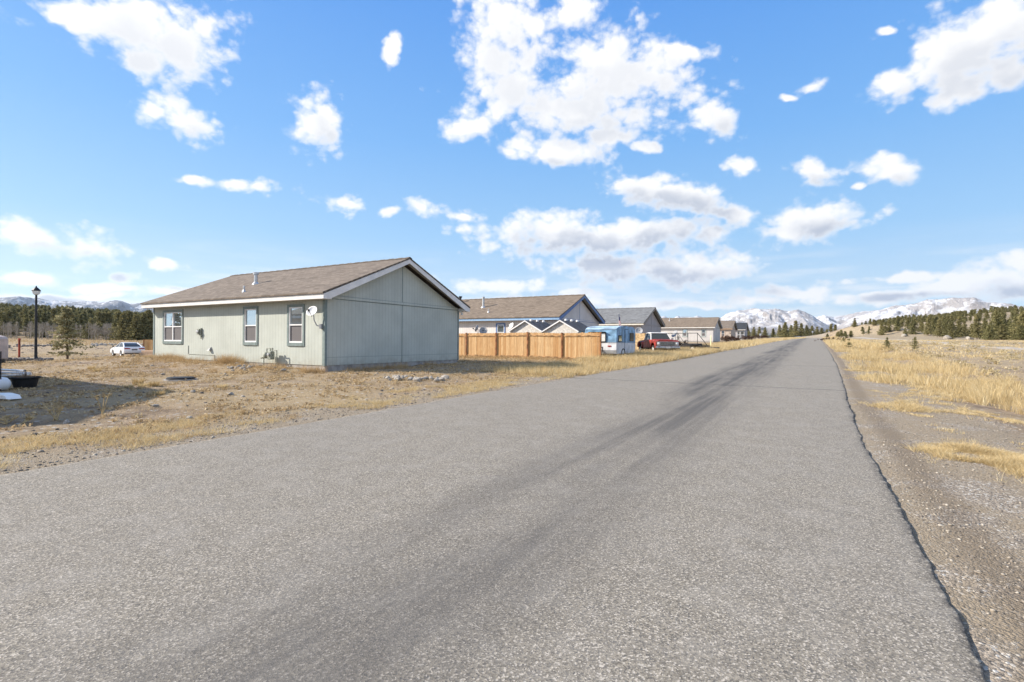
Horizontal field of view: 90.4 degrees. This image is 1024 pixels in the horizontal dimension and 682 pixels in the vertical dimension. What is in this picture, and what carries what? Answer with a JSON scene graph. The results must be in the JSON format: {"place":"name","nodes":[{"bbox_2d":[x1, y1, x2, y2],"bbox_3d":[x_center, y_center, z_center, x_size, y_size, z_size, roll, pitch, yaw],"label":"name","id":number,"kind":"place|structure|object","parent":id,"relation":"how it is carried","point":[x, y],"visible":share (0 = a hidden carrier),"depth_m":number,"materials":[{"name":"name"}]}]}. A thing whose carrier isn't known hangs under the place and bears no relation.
{"place":"outdoors","nodes":[
{"label":"outdoors","id":0,"kind":"place"},
{"bbox_2d":[0,296,152,312],"bbox_3d":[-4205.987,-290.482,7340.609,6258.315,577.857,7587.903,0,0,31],"label":"mountain","id":1,"kind":"structure","parent":0,"point":[122,306],"depth_m":6643.57,"materials":[{"name":"white snow"}]},
{"bbox_2d":[0,338,985,681],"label":"road","id":2,"kind":"structure","parent":0,"point":[730,516],"depth_m":3.79,"materials":[{"name":"grey asphalt"}]},
{"bbox_2d":[0,312,1023,681],"bbox_3d":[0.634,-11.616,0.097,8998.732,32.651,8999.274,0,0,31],"label":"ground","id":3,"kind":"structure","parent":0,"point":[998,650],"depth_m":8.57,"materials":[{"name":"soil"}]},
{"bbox_2d":[0,351,1,390],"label":"steel post","id":4,"kind":"object","parent":3,"relation":"on","point":[0,364],"visible":0.7,"depth_m":13.79,"materials":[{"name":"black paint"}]},
{"bbox_2d":[0,335,7,362],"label":"water tank","id":5,"kind":"object","parent":3,"relation":"on","point":[4,344],"visible":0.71,"depth_m":27.23,"materials":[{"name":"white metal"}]},
{"bbox_2d":[0,314,7,330],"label":"pine tree","id":6,"kind":"object","parent":3,"relation":"on","point":[3,316],"visible":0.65,"depth_m":207.73,"materials":[{"name":"green plant"}]},
{"bbox_2d":[0,377,10,390],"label":"gas cylinder","id":7,"kind":"object","parent":3,"relation":"on","point":[5,383],"visible":0.99,"depth_m":13.87,"materials":[{"name":"white metal"}]},
{"bbox_2d":[0,414,18,423],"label":"dry stalk","id":8,"kind":"object","parent":3,"relation":"on","point":[5,419],"visible":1,"depth_m":8.86,"materials":[{"name":"plant"}]},
{"bbox_2d":[4,310,14,327],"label":"pine tree","id":9,"kind":"object","parent":3,"relation":"on","point":[8,314],"visible":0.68,"depth_m":209.30,"materials":[{"name":"green plant"}]},
{"bbox_2d":[0,393,20,399],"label":"white channel","id":10,"kind":"object","parent":3,"relation":"on","point":[7,396],"visible":1,"depth_m":11.83,"materials":[{"name":"plastic"}]},
{"bbox_2d":[2,308,20,334],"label":"pine tree","id":11,"kind":"object","parent":3,"relation":"on","point":[14,316],"visible":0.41,"depth_m":218.47,"materials":[{"name":"green plant"}]},
{"bbox_2d":[1,369,23,371],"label":"white board","id":12,"kind":"object","parent":3,"relation":"on","point":[16,370],"visible":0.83,"depth_m":18.81,"materials":[{"name":"plastic"}]},
{"bbox_2d":[1,371,29,373],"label":"white board","id":13,"kind":"object","parent":3,"relation":"on","point":[13,372],"visible":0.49,"depth_m":18.00,"materials":[{"name":"plastic"}]},
{"bbox_2d":[14,316,21,335],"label":"pine tree","id":14,"kind":"object","parent":3,"relation":"on","point":[18,320],"visible":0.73,"depth_m":217.29,"materials":[{"name":"green plant"}]},
{"bbox_2d":[18,338,20,357],"bbox_3d":[-32.976,0.644,34.000,0.104,1.660,0.104,0,0,11],"label":"marker post","id":15,"kind":"object","parent":3,"relation":"on","point":[19,340],"visible":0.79,"depth_m":33.97,"materials":[{"name":"brown wood"}]},
{"bbox_2d":[20,308,28,327],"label":"pine tree","id":16,"kind":"object","parent":3,"relation":"on","point":[25,310],"visible":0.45,"depth_m":252.41,"materials":[{"name":"green plant"}]},
{"bbox_2d":[8,370,41,388],"bbox_3d":[-13.995,1.089,14.597,0.713,0.528,0.714,0,0,31],"label":"planter tub","id":17,"kind":"object","parent":3,"relation":"on","point":[24,381],"visible":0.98,"depth_m":14.43,"materials":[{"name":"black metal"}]},
{"bbox_2d":[20,314,30,336],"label":"pine tree","id":18,"kind":"object","parent":3,"relation":"on","point":[25,322],"visible":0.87,"depth_m":208.21,"materials":[{"name":"green plant"}]},
{"bbox_2d":[20,415,34,423],"bbox_3d":[-8.555,1.391,8.982,0.216,0.141,0.276,0,0,-38],"label":"dry stalk","id":19,"kind":"object","parent":3,"relation":"on","point":[29,418],"visible":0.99,"depth_m":8.97,"materials":[{"name":"plant"}]},
{"bbox_2d":[27,309,33,327],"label":"pine tree","id":20,"kind":"object","parent":3,"relation":"on","point":[30,312],"visible":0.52,"depth_m":213.03,"materials":[{"name":"green plant"}]},
{"bbox_2d":[26,312,40,337],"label":"pine tree","id":21,"kind":"object","parent":3,"relation":"on","point":[38,317],"visible":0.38,"depth_m":205.65,"materials":[{"name":"green plant"}]},
{"bbox_2d":[31,286,40,359],"bbox_3d":[-29.791,-1.025,31.800,0.460,4.860,0.448,0,0,31],"label":"street lamp","id":22,"kind":"object","parent":3,"relation":"on","point":[36,291],"visible":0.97,"depth_m":31.74,"materials":[{"name":"black metal"}]},
{"bbox_2d":[37,311,51,337],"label":"pine tree","id":23,"kind":"object","parent":3,"relation":"on","point":[43,318],"visible":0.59,"depth_m":205.75,"materials":[{"name":"green plant"}]},
{"bbox_2d":[48,308,57,330],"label":"pine tree","id":24,"kind":"object","parent":3,"relation":"on","point":[53,312],"visible":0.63,"depth_m":246.10,"materials":[{"name":"green plant"}]},
{"bbox_2d":[44,405,63,419],"bbox_3d":[-8.357,1.307,9.267,0.263,0.280,0.285,0,0,13],"label":"dry stalk","id":25,"kind":"object","parent":3,"relation":"on","point":[57,411],"visible":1,"depth_m":9.29,"materials":[{"name":"plant"}]},
{"bbox_2d":[48,306,94,358],"bbox_3d":[-24.075,-0.427,27.582,1.897,2.946,2.245,0,0,-4],"label":"spruce tree","id":26,"kind":"object","parent":3,"relation":"on","point":[68,330],"visible":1,"depth_m":27.34,"materials":[{"name":"green plant"}]},
{"bbox_2d":[0,303,144,321],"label":"forest","id":27,"kind":"object","parent":3,"relation":"on","point":[92,311],"visible":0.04,"depth_m":306.65,"materials":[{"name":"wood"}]},
{"bbox_2d":[74,312,80,328],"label":"pine tree","id":28,"kind":"object","parent":3,"relation":"on","point":[76,320],"visible":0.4,"depth_m":217.53,"materials":[{"name":"green plant"}]},
{"bbox_2d":[76,313,85,334],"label":"pine tree","id":29,"kind":"object","parent":3,"relation":"on","point":[80,318],"visible":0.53,"depth_m":222.05,"materials":[{"name":"green plant"}]},
{"bbox_2d":[81,310,88,325],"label":"pine tree","id":30,"kind":"object","parent":3,"relation":"on","point":[83,312],"visible":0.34,"depth_m":234.47,"materials":[{"name":"green plant"}]},
{"bbox_2d":[78,323,98,338],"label":"pine tree","id":31,"kind":"object","parent":3,"relation":"on","point":[87,335],"visible":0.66,"depth_m":195.46,"materials":[{"name":"green plant"}]},
{"bbox_2d":[94,311,104,337],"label":"pine tree","id":32,"kind":"object","parent":3,"relation":"on","point":[99,316],"visible":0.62,"depth_m":212.15,"materials":[{"name":"green plant"}]},
{"bbox_2d":[93,393,110,414],"bbox_3d":[-7.965,1.217,9.887,0.252,0.451,0.239,0,0,7],"label":"dry stalk","id":33,"kind":"object","parent":3,"relation":"on","point":[102,410],"visible":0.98,"depth_m":9.85,"materials":[{"name":"plant"}]},
{"bbox_2d":[97,311,107,336],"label":"pine tree","id":34,"kind":"object","parent":3,"relation":"on","point":[104,316],"visible":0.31,"depth_m":215.28,"materials":[{"name":"green plant"}]},
{"bbox_2d":[106,312,113,324],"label":"pine tree","id":35,"kind":"object","parent":3,"relation":"on","point":[110,316],"visible":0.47,"depth_m":229.75,"materials":[{"name":"green plant"}]},
{"bbox_2d":[100,319,121,339],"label":"pine tree","id":36,"kind":"object","parent":3,"relation":"on","point":[114,324],"visible":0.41,"depth_m":191.39,"materials":[{"name":"green plant"}]},
{"bbox_2d":[108,313,133,339],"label":"pine tree","id":37,"kind":"object","parent":3,"relation":"on","point":[123,324],"visible":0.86,"depth_m":183.93,"materials":[{"name":"green plant"}]},
{"bbox_2d":[112,310,134,338],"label":"pine tree","id":38,"kind":"object","parent":3,"relation":"on","point":[129,314],"visible":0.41,"depth_m":187.17,"materials":[{"name":"green plant"}]},
{"bbox_2d":[110,342,144,355],"bbox_3d":[-40.498,0.868,53.487,4.848,1.459,2.160,0,0,39],"label":"parked car","id":39,"kind":"object","parent":3,"relation":"on","point":[123,348],"visible":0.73,"depth_m":52.30,"materials":[{"name":"white paint"}]},
{"bbox_2d":[121,314,151,339],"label":"pine tree","id":40,"kind":"object","parent":3,"relation":"on","point":[136,322],"visible":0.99,"depth_m":183.13,"materials":[{"name":"green plant"}]},
{"bbox_2d":[131,376,145,385],"bbox_3d":[-11.335,1.211,15.430,0.452,0.277,0.495,0,0,31],"label":"grass tuft","id":41,"kind":"object","parent":3,"relation":"on","point":[136,381],"visible":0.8,"depth_m":15.38,"materials":[{"name":"beige plant"}]},
{"bbox_2d":[130,313,152,339],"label":"pine tree","id":42,"kind":"object","parent":3,"relation":"on","point":[144,320],"visible":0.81,"depth_m":185.34,"materials":[{"name":"green plant"}]},
{"bbox_2d":[140,350,152,355],"bbox_3d":[-37.074,1.253,51.963,2.100,0.600,0.300,0,0,10],"label":"timber stack","id":43,"kind":"object","parent":3,"relation":"on","point":[147,352],"visible":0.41,"depth_m":51.85,"materials":[{"name":"brown wood"}]},
{"bbox_2d":[141,309,152,338],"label":"pine tree","id":44,"kind":"object","parent":3,"relation":"on","point":[149,312],"visible":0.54,"depth_m":189.59,"materials":[{"name":"green plant"}]},
{"bbox_2d":[143,339,152,349],"bbox_3d":[-42.635,0.750,59.998,1.940,1.900,0.100,0,0,5],"label":"wooden fence","id":45,"kind":"object","parent":3,"relation":"on","point":[147,344],"visible":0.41,"depth_m":60.03,"materials":[{"name":"brown wood"}]},
{"bbox_2d":[147,380,159,386],"bbox_3d":[-10.495,1.236,14.908,0.433,0.213,0.390,0,0,-3],"label":"grass tuft","id":46,"kind":"object","parent":3,"relation":"on","point":[155,383],"visible":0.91,"depth_m":14.84,"materials":[{"name":"beige plant"}]},
{"bbox_2d":[151,391,165,394],"bbox_3d":[-8.850,1.292,12.738,0.320,0.128,0.353,0,0,31],"label":"grass tuft","id":47,"kind":"object","parent":3,"relation":"on","point":[159,393],"visible":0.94,"depth_m":12.72,"materials":[{"name":"beige plant"}]},
{"bbox_2d":[163,376,197,380],"bbox_3d":[-11.280,1.370,17.300,1.000,0.315,0.993,0,0,31],"label":"septic lid","id":48,"kind":"object","parent":3,"relation":"on","point":[182,378],"visible":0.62,"depth_m":17.04,"materials":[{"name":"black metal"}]},
{"bbox_2d":[260,348,276,363],"bbox_3d":[-10.731,0.742,22.436,1.132,0.899,0.316,0,0,31],"label":"gas meter","id":49,"kind":"object","parent":3,"relation":"on","point":[270,354],"visible":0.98,"depth_m":22.32,"materials":[{"name":"paint"}]},
{"bbox_2d":[3,351,600,450],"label":"dry weeds","id":50,"kind":"object","parent":3,"relation":"on","point":[230,360],"visible":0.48,"depth_m":22.90,"materials":[{"name":"beige plant"}]},
{"bbox_2d":[140,257,469,371],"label":"house","id":51,"kind":"structure","parent":3,"relation":"on","point":[407,310],"depth_m":24.29,"materials":[{"name":"grey"}]},
{"bbox_2d":[162,310,182,343],"bbox_3d":[-18.076,-0.744,27.104,2.050,1.793,0.107,0,0,30],"label":"window","id":52,"kind":"structure","parent":51,"relation":"in","point":[172,323],"depth_m":27.09,"materials":[{"name":"white glass"}]},
{"bbox_2d":[243,306,257,344],"bbox_3d":[-12.131,-0.700,23.601,1.150,1.793,0.107,0,0,30],"label":"window","id":53,"kind":"structure","parent":51,"relation":"in","point":[250,314],"depth_m":23.63,"materials":[{"name":"glass"}]},
{"bbox_2d":[287,304,304,345],"bbox_3d":[-9.326,-0.678,21.949,1.140,1.793,0.107,0,0,30],"label":"window","id":54,"kind":"structure","parent":51,"relation":"in","point":[295,313],"depth_m":21.97,"materials":[{"name":"glass"}]},
{"bbox_2d":[306,306,322,328],"bbox_3d":[-8.114,-0.975,20.924,0.650,0.939,0.417,0,0,-25],"label":"satellite dish","id":55,"kind":"object","parent":51,"relation":"attached to","point":[311,310],"visible":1,"depth_m":20.96,"materials":[{"name":"white plastic"}]},
{"bbox_2d":[0,331,726,446],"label":"yard weeds","id":56,"kind":"object","parent":3,"relation":"on","point":[55,403],"visible":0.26,"depth_m":16.49,"materials":[{"name":"beige plant"}]},
{"bbox_2d":[0,337,805,469],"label":"verge grass","id":57,"kind":"structure","parent":3,"relation":"on","point":[638,358],"depth_m":16.35,"materials":[{"name":"beige plant"}]},
{"bbox_2d":[508,319,549,350],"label":"storage shed","id":58,"kind":"structure","parent":3,"relation":"on","point":[530,326],"depth_m":36.84,"materials":[{"name":"white plastic"}]},
{"bbox_2d":[459,332,601,359],"bbox_3d":[-1.177,0.443,36.663,16.044,2.183,0.108,0,0,31],"label":"wooden fence","id":59,"kind":"object","parent":3,"relation":"on","point":[555,345],"visible":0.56,"depth_m":35.20,"materials":[{"name":"brown wood"}]},
{"bbox_2d":[459,294,604,353],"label":"house","id":60,"kind":"structure","parent":3,"relation":"on","point":[495,315],"depth_m":43.87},
{"bbox_2d":[496,323,504,332],"bbox_3d":[-0.947,-0.711,42.756,0.920,1.573,0.107,0,0,30],"label":"window","id":61,"kind":"structure","parent":60,"relation":"in","point":[500,327],"depth_m":42.78,"materials":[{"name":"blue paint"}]},
{"bbox_2d":[542,319,587,332],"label":"storage shed","id":62,"kind":"structure","parent":3,"relation":"on","point":[566,326],"depth_m":35.41,"materials":[{"name":"white plastic"}]},
{"bbox_2d":[585,326,634,354],"bbox_3d":[6.829,0.121,35.470,2.315,2.325,4.756,0,0,31],"label":"camper trailer","id":63,"kind":"object","parent":3,"relation":"on","point":[620,340],"visible":0.75,"depth_m":34.05,"materials":[{"name":"blue metal"}]},
{"bbox_2d":[596,307,664,333],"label":"house","id":64,"kind":"structure","parent":3,"relation":"on","point":[647,319],"depth_m":63.19,"materials":[{"name":"grey"}]},
{"bbox_2d":[635,333,647,349],"bbox_3d":[14.875,0.244,55.294,3.465,2.190,0.106,0,0,31],"label":"wooden fence","id":65,"kind":"object","parent":3,"relation":"on","point":[638,336],"visible":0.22,"depth_m":55.89,"materials":[{"name":"brown wood"}]},
{"bbox_2d":[637,332,679,350],"bbox_3d":[12.451,0.174,43.615,2.240,1.830,5.300,0,0,-4],"label":"pickup truck","id":66,"kind":"object","parent":3,"relation":"on","point":[659,340],"visible":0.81,"depth_m":42.41,"materials":[{"name":"red paint"}]},
{"bbox_2d":[661,317,722,341],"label":"house","id":67,"kind":"structure","parent":3,"relation":"on","point":[705,328],"depth_m":107.07,"materials":[{"name":"grey"}]},
{"bbox_2d":[668,333,719,348],"bbox_3d":[17.740,0.129,49.693,5.131,1.823,2.520,0,0,44],"label":"flatbed trailer","id":68,"kind":"object","parent":3,"relation":"on","point":[691,344],"visible":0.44,"depth_m":49.13,"materials":[{"name":"metal"}]},
{"bbox_2d":[720,320,737,340],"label":"house","id":69,"kind":"structure","parent":3,"relation":"on","point":[730,327],"depth_m":128.61,"materials":[{"name":"beige"}]},
{"bbox_2d":[720,333,739,340],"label":"bush","id":70,"kind":"object","parent":3,"relation":"on","point":[727,338],"visible":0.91,"depth_m":117.58,"materials":[{"name":"brown plant"}]},
{"bbox_2d":[736,323,748,339],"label":"house","id":71,"kind":"structure","parent":3,"relation":"on","point":[742,330],"depth_m":152.88,"materials":[{"name":"grey"}]},
{"bbox_2d":[774,325,782,336],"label":"pine tree","id":72,"kind":"object","parent":3,"relation":"on","point":[779,330],"visible":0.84,"depth_m":329.84,"materials":[{"name":"green plant"}]},
{"bbox_2d":[779,322,789,337],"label":"pine tree","id":73,"kind":"object","parent":3,"relation":"on","point":[784,328],"visible":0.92,"depth_m":324.49,"materials":[{"name":"green plant"}]},
{"bbox_2d":[787,321,804,336],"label":"pine tree","id":74,"kind":"object","parent":3,"relation":"on","point":[797,328],"visible":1,"depth_m":319.26,"materials":[{"name":"green plant"}]},
{"bbox_2d":[797,323,806,336],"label":"pine tree","id":75,"kind":"object","parent":3,"relation":"on","point":[801,327],"visible":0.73,"depth_m":324.55,"materials":[{"name":"green plant"}]},
{"bbox_2d":[803,325,810,336],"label":"pine tree","id":76,"kind":"object","parent":3,"relation":"on","point":[807,331],"visible":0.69,"depth_m":344.32,"materials":[{"name":"green plant"}]},
{"bbox_2d":[876,320,886,334],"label":"pine tree","id":77,"kind":"object","parent":3,"relation":"on","point":[881,330],"visible":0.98,"depth_m":234.53,"materials":[{"name":"green plant"}]},
{"bbox_2d":[881,337,892,347],"bbox_3d":[42.085,0.257,57.013,1.038,1.483,1.114,0,0,6],"label":"fir tree","id":78,"kind":"object","parent":3,"relation":"on","point":[887,343],"visible":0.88,"depth_m":56.91,"materials":[{"name":"green plant"}]},
{"bbox_2d":[892,316,902,330],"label":"pine tree","id":79,"kind":"object","parent":3,"relation":"on","point":[897,325],"visible":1,"depth_m":237.65,"materials":[{"name":"green plant"}]},
{"bbox_2d":[907,319,919,333],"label":"pine tree","id":80,"kind":"object","parent":3,"relation":"on","point":[912,324],"visible":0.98,"depth_m":224.59,"materials":[{"name":"green plant"}]},
{"bbox_2d":[909,337,921,349],"bbox_3d":[45.137,0.224,56.919,1.319,1.512,0.967,0,0,-18],"label":"fir tree","id":81,"kind":"object","parent":3,"relation":"on","point":[914,339],"visible":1,"depth_m":56.95,"materials":[{"name":"plant"}]},
{"bbox_2d":[916,318,925,331],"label":"pine tree","id":82,"kind":"object","parent":3,"relation":"on","point":[921,325],"visible":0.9,"depth_m":229.51,"materials":[{"name":"green plant"}]},
{"bbox_2d":[823,336,1023,482],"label":"tall grass","id":83,"kind":"structure","parent":3,"relation":"on","point":[983,391],"depth_m":15.46,"materials":[{"name":"beige plant"}]},
{"bbox_2d":[922,317,933,335],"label":"pine tree","id":84,"kind":"object","parent":3,"relation":"on","point":[928,328],"visible":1,"depth_m":214.55,"materials":[{"name":"green plant"}]},
{"bbox_2d":[930,317,937,333],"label":"pine tree","id":85,"kind":"object","parent":3,"relation":"on","point":[933,323],"visible":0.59,"depth_m":219.61,"materials":[{"name":"green plant"}]},
{"bbox_2d":[931,319,948,336],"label":"pine tree","id":86,"kind":"object","parent":3,"relation":"on","point":[938,331],"visible":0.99,"depth_m":199.65,"materials":[{"name":"green plant"}]},
{"bbox_2d":[858,339,1023,378],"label":"field grass","id":87,"kind":"structure","parent":3,"relation":"on","point":[935,349],"depth_m":56.71,"materials":[{"name":"beige plant"}]},
{"bbox_2d":[934,319,948,335],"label":"pine tree","id":88,"kind":"object","parent":3,"relation":"on","point":[945,323],"visible":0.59,"depth_m":204.80,"materials":[{"name":"green plant"}]},
{"bbox_2d":[876,341,1023,378],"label":"sagebrush","id":89,"kind":"object","parent":3,"relation":"on","point":[991,369],"visible":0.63,"depth_m":38.30,"materials":[{"name":"beige plant"}]},
{"bbox_2d":[876,305,1023,324],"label":"hill forest","id":90,"kind":"object","parent":3,"relation":"on","point":[972,312],"visible":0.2,"depth_m":384.19,"materials":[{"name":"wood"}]},
{"bbox_2d":[940,320,964,337],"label":"pine tree","id":91,"kind":"object","parent":3,"relation":"on","point":[951,325],"visible":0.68,"depth_m":189.57,"materials":[{"name":"green plant"}]},
{"bbox_2d":[954,316,965,336],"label":"pine tree","id":92,"kind":"object","parent":3,"relation":"on","point":[958,323],"visible":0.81,"depth_m":194.56,"materials":[{"name":"green plant"}]},
{"bbox_2d":[960,321,968,335],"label":"pine tree","id":93,"kind":"object","parent":3,"relation":"on","point":[965,329],"visible":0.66,"depth_m":199.63,"materials":[{"name":"green plant"}]},
{"bbox_2d":[968,314,983,338],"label":"pine tree","id":94,"kind":"object","parent":3,"relation":"on","point":[976,333],"visible":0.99,"depth_m":169.66,"materials":[{"name":"green plant"}]},
{"bbox_2d":[978,318,988,337],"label":"pine tree","id":95,"kind":"object","parent":3,"relation":"on","point":[985,323],"visible":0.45,"depth_m":179.76,"materials":[{"name":"green plant"}]},
{"bbox_2d":[982,325,997,339],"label":"pine tree","id":96,"kind":"object","parent":3,"relation":"on","point":[989,334],"visible":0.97,"depth_m":139.70,"materials":[{"name":"green plant"}]},
{"bbox_2d":[982,311,1009,339],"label":"pine tree","id":97,"kind":"object","parent":3,"relation":"on","point":[997,320],"visible":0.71,"depth_m":157.69,"materials":[{"name":"green plant"}]},
{"bbox_2d":[993,324,1013,339],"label":"pine tree","id":98,"kind":"object","parent":3,"relation":"on","point":[1001,332],"visible":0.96,"depth_m":149.59,"materials":[{"name":"green plant"}]},
{"bbox_2d":[997,312,1010,339],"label":"pine tree","id":99,"kind":"object","parent":3,"relation":"on","point":[1003,316],"visible":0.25,"depth_m":161.53,"materials":[{"name":"green plant"}]},
{"bbox_2d":[1007,314,1019,339],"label":"pine tree","id":100,"kind":"object","parent":3,"relation":"on","point":[1015,319],"visible":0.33,"depth_m":155.03,"materials":[{"name":"green plant"}]},
{"bbox_2d":[1007,310,1023,339],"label":"pine tree","id":101,"kind":"object","parent":3,"relation":"on","point":[1021,315],"visible":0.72,"depth_m":150.20,"materials":[{"name":"green plant"}]},
{"bbox_2d":[1009,324,1023,339],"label":"pine tree","id":102,"kind":"object","parent":3,"relation":"on","point":[1019,333],"visible":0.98,"depth_m":141.77,"materials":[{"name":"green plant"}]},
{"bbox_2d":[0,0,1023,317],"label":"sky","id":103,"kind":"structure","parent":0,"point":[682,158],"materials":[{"name":"blue"}]},
{"bbox_2d":[661,310,875,327],"bbox_3d":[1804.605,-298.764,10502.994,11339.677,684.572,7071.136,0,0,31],"label":"mountain","id":104,"kind":"structure","parent":0,"point":[836,320],"depth_m":9589.65,"materials":[{"name":"white snow"}]},
{"bbox_2d":[720,308,829,337],"bbox_3d":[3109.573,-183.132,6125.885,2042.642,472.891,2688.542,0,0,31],"label":"mountain","id":105,"kind":"structure","parent":0,"point":[769,319],"depth_m":6027.44,"materials":[{"name":"white snow"}]},
{"bbox_2d":[837,297,1023,329],"bbox_3d":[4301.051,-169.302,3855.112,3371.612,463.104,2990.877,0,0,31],"label":"mountain","id":106,"kind":"structure","parent":0,"point":[927,307],"depth_m":4674.94,"materials":[{"name":"white snow"}]},
{"bbox_2d":[854,337,1023,349],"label":"path","id":107,"kind":"structure","parent":0,"point":[1013,348],"depth_m":72.39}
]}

